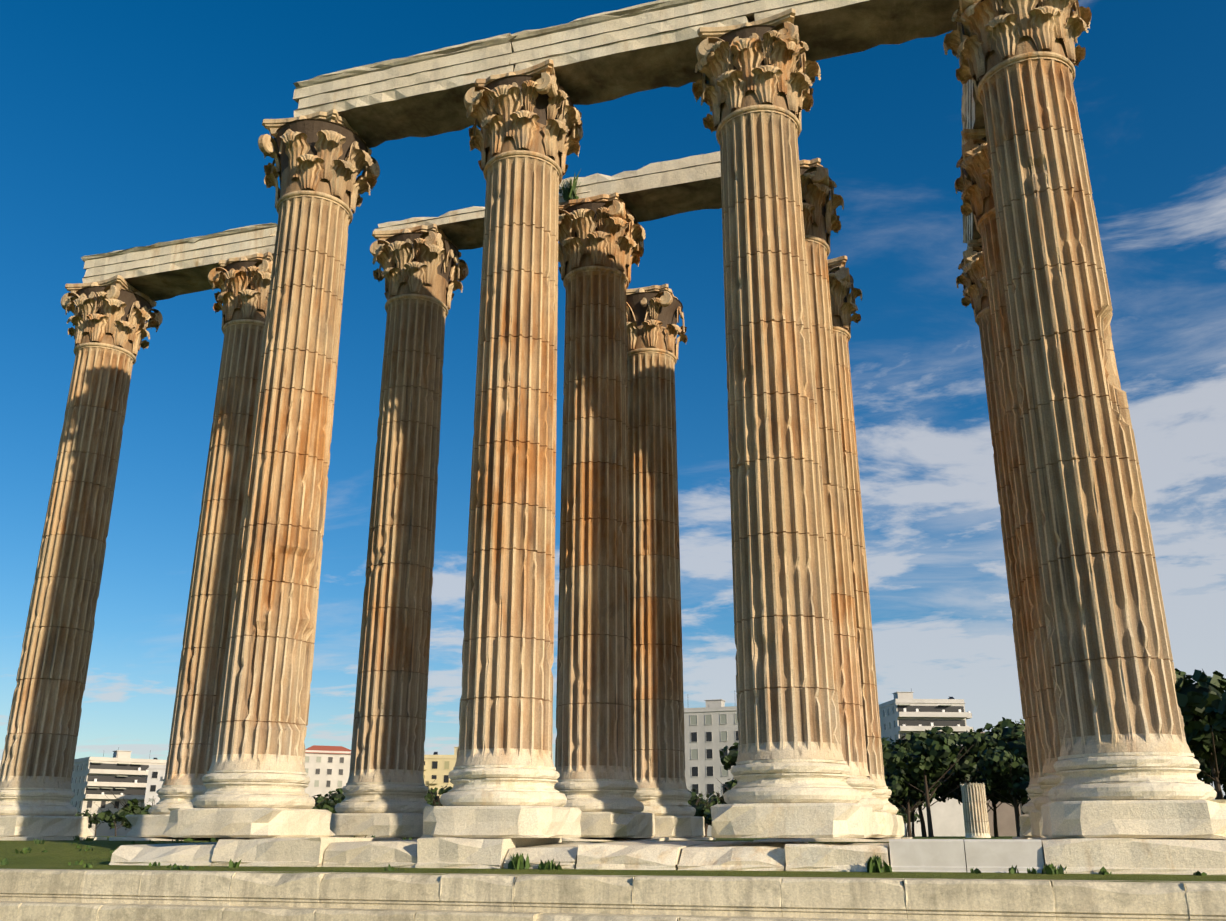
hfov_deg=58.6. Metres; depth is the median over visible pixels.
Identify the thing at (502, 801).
column base
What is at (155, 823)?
column base
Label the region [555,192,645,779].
column
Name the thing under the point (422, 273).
column
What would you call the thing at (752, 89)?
column
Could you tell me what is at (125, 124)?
sky
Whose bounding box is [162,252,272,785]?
column
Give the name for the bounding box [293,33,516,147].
architrave
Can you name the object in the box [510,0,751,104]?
architrave
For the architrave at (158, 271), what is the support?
on the column at (242, 283)
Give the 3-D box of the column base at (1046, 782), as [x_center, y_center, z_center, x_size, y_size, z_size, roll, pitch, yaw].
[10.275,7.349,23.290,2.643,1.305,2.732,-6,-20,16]
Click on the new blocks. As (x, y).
(949, 855)
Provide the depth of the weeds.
18.99 m
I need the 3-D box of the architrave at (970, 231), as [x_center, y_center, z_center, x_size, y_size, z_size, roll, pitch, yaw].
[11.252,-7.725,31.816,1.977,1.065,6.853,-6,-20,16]
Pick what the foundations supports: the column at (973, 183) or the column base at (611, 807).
the column base at (611, 807)
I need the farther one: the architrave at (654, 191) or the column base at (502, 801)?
the architrave at (654, 191)
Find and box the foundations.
[0,837,1131,841]
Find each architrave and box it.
[81,223,276,300]
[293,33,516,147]
[374,190,590,249]
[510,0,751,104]
[559,151,721,222]
[747,0,959,60]
[961,80,984,128]
[962,121,980,245]
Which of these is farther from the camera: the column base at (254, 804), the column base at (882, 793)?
the column base at (882, 793)
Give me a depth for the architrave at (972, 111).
27.75 m
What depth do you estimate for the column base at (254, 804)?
21.95 m
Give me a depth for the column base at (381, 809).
26.96 m
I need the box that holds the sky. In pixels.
[0,0,1225,799]
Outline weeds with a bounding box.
[0,172,1206,875]
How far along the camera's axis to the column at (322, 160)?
24.80 m
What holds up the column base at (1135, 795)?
on the stylobate
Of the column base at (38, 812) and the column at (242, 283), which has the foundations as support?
the column base at (38, 812)
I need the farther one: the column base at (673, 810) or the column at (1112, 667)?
the column base at (673, 810)
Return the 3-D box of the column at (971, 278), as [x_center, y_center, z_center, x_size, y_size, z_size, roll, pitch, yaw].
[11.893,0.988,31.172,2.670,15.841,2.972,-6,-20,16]
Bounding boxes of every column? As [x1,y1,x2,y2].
[0,275,162,788]
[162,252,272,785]
[209,109,379,771]
[347,223,468,783]
[455,59,582,766]
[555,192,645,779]
[626,284,687,788]
[692,8,844,761]
[799,158,869,776]
[827,256,885,785]
[943,0,1190,756]
[955,128,1060,773]
[956,238,1042,784]
[960,782,990,837]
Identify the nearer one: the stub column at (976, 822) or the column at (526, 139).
the column at (526, 139)
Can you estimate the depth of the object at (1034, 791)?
28.17 m
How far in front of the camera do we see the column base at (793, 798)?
18.75 m
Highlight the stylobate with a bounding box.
[109,837,1225,874]
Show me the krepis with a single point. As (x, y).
(84, 895)
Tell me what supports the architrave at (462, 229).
on the column at (422, 273)
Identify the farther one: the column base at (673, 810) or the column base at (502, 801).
the column base at (673, 810)
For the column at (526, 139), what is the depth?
23.19 m
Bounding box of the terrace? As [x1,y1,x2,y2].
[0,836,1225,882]
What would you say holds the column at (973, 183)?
on the column base at (1046, 782)
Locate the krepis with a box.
[0,869,1225,920]
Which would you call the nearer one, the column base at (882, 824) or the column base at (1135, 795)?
the column base at (1135, 795)
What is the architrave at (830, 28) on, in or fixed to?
on the column at (1112, 667)
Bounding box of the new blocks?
[889,839,1043,872]
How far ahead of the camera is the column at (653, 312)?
33.43 m
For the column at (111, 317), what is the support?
on the column base at (38, 812)
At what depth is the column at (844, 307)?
32.15 m
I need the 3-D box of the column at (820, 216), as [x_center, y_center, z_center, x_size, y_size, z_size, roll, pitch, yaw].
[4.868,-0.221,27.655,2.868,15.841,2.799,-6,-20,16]

